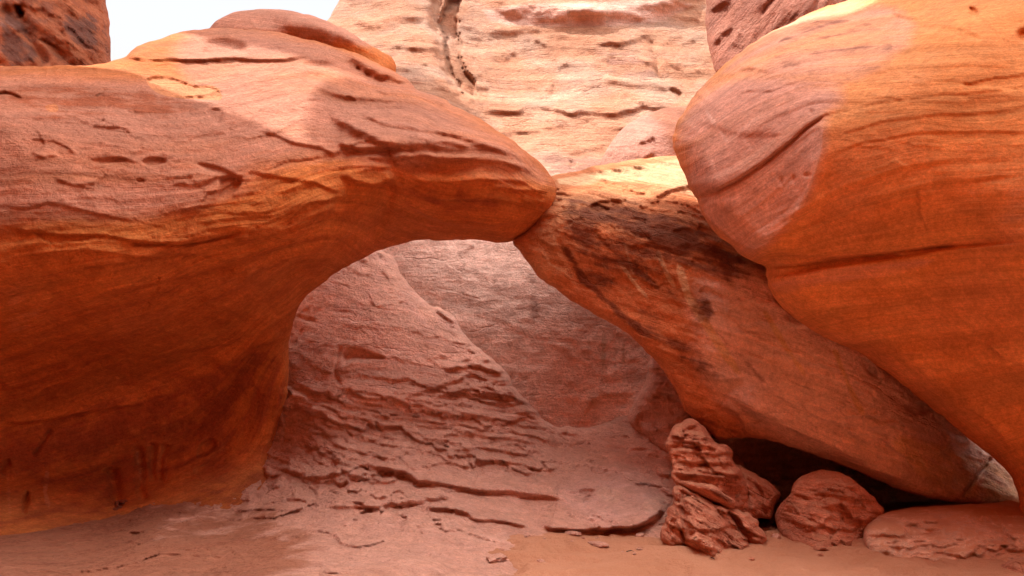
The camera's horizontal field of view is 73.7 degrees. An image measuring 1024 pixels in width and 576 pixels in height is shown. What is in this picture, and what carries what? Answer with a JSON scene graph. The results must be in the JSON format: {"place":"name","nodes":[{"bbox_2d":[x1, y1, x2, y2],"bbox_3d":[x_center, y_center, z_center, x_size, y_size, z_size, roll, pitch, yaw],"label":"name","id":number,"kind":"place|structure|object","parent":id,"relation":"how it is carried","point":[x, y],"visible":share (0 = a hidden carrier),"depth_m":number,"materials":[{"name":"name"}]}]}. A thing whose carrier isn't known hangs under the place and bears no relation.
{"place":"outdoors","nodes":[
{"label":"outdoors","id":0,"kind":"place"},
{"bbox_2d":[0,0,110,66],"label":"rock tower","id":1,"kind":"structure","parent":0,"point":[39,33],"depth_m":16.74,"materials":[{"name":"stone"}]},
{"bbox_2d":[106,0,338,60],"label":"sky","id":2,"kind":"structure","parent":0,"point":[133,23],"materials":[{"name":"white"}]},
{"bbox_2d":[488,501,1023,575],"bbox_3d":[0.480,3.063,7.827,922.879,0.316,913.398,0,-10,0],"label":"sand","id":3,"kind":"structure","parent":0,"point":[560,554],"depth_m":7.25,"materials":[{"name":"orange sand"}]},
{"bbox_2d":[0,250,746,575],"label":"slickrock slope","id":4,"kind":"structure","parent":3,"relation":"on","point":[416,434],"depth_m":9.98,"materials":[{"name":"stone"}]},
{"bbox_2d":[486,553,506,562],"bbox_3d":[-0.166,2.874,7.279,0.227,0.063,0.390,1,-10,-3],"label":"stone","id":5,"kind":"object","parent":3,"relation":"on","point":[496,557],"visible":0.98,"depth_m":7.20,"materials":[{"name":"stone"}]},
{"bbox_2d":[0,9,1018,535],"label":"rock arch","id":6,"kind":"object","parent":3,"relation":"on","point":[190,221],"visible":0.7,"depth_m":9.67,"materials":[{"name":"stone"}]},
{"bbox_2d":[526,533,542,535],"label":"stone","id":7,"kind":"object","parent":3,"relation":"on","point":[528,534],"visible":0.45,"depth_m":8.36,"materials":[{"name":"stone"}]},
{"bbox_2d":[327,0,792,491],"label":"rock cliff","id":8,"kind":"structure","parent":3,"relation":"on","point":[553,87],"depth_m":19.67,"materials":[{"name":"stone"}]},
{"bbox_2d":[600,106,686,164],"bbox_3d":[3.830,-3.265,15.941,3.442,2.663,2.895,0,-10,0],"label":"rock dome","id":9,"kind":"object","parent":8,"relation":"on","point":[647,135],"visible":0.4,"depth_m":15.27,"materials":[{"name":"stone"}]},
{"bbox_2d":[564,530,581,535],"bbox_3d":[0.765,3.050,8.488,0.229,0.064,0.137,-7,-12,36],"label":"stone","id":10,"kind":"object","parent":3,"relation":"on","point":[573,533],"visible":0.98,"depth_m":8.45,"materials":[{"name":"stone"}]},
{"bbox_2d":[588,541,608,547],"bbox_3d":[1.004,2.969,7.910,0.171,0.058,0.332,7,-12,-34],"label":"stone","id":11,"kind":"object","parent":3,"relation":"on","point":[600,544],"visible":0.97,"depth_m":7.84,"materials":[{"name":"stone"}]},
{"bbox_2d":[635,533,643,536],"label":"stone","id":12,"kind":"object","parent":3,"relation":"on","point":[639,534],"visible":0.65,"depth_m":8.36,"materials":[{"name":"stone"}]},
{"bbox_2d":[660,486,766,555],"bbox_3d":[2.526,2.845,8.235,1.540,0.878,1.898,0,-10,0],"label":"rubble boulder","id":13,"kind":"object","parent":3,"relation":"on","point":[696,521],"visible":0.89,"depth_m":7.82,"materials":[{"name":"stone"}]},
{"bbox_2d":[665,418,748,510],"bbox_3d":[2.630,2.425,9.237,1.068,1.303,1.880,-3,-10,16],"label":"layered boulder","id":14,"kind":"object","parent":13,"relation":"on","point":[697,453],"visible":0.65,"depth_m":8.69,"materials":[{"name":"stone"}]},
{"bbox_2d":[680,480,735,508],"bbox_3d":[2.378,2.515,8.303,0.629,0.341,0.755,-3,-10,14],"label":"fallen slab","id":15,"kind":"object","parent":13,"relation":"on","point":[713,493],"depth_m":8.04,"materials":[{"name":"stone"}]},
{"bbox_2d":[734,463,780,518],"bbox_3d":[3.373,2.811,9.460,0.656,0.798,1.727,-3,-11,19],"label":"ribbed boulder","id":16,"kind":"object","parent":3,"relation":"on","point":[764,495],"visible":0.62,"depth_m":8.95,"materials":[{"name":"stone"}]},
{"bbox_2d":[771,533,780,538],"bbox_3d":[3.236,3.057,8.381,0.135,0.097,0.123,9,-13,-41],"label":"stone","id":17,"kind":"object","parent":3,"relation":"on","point":[776,535],"visible":0.65,"depth_m":8.35,"materials":[{"name":"stone"}]},
{"bbox_2d":[628,356,960,503],"bbox_3d":[5.192,2.576,11.912,6.154,3.415,1.973,1,-10,-6],"label":"rock shoulder","id":18,"kind":"object","parent":3,"relation":"on","point":[657,413],"visible":0.13,"depth_m":11.66,"materials":[{"name":"stone"}]},
{"bbox_2d":[775,469,883,550],"bbox_3d":[4.039,2.864,8.770,1.329,1.013,2.475,-5,-11,26],"label":"wedge boulder","id":19,"kind":"object","parent":3,"relation":"on","point":[821,510],"visible":0.94,"depth_m":8.28,"materials":[{"name":"stone"}]},
{"bbox_2d":[673,0,1023,514],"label":"rock overhang","id":20,"kind":"object","parent":3,"relation":"on","point":[853,170],"visible":1,"depth_m":7.75,"materials":[{"name":"stone"}]},
{"bbox_2d":[863,500,1023,561],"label":"boulder","id":21,"kind":"object","parent":3,"relation":"on","point":[981,530],"visible":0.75,"depth_m":7.77,"materials":[{"name":"stone"}]},
{"bbox_2d":[1001,557,1023,573],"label":"corner rock","id":22,"kind":"object","parent":3,"relation":"on","point":[1016,565],"visible":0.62,"depth_m":6.82,"materials":[{"name":"stone"}]},
{"bbox_2d":[705,0,846,71],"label":"rock fin","id":23,"kind":"object","parent":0,"point":[734,28],"visible":0.2,"depth_m":12.99,"materials":[{"name":"stone"}]}
]}

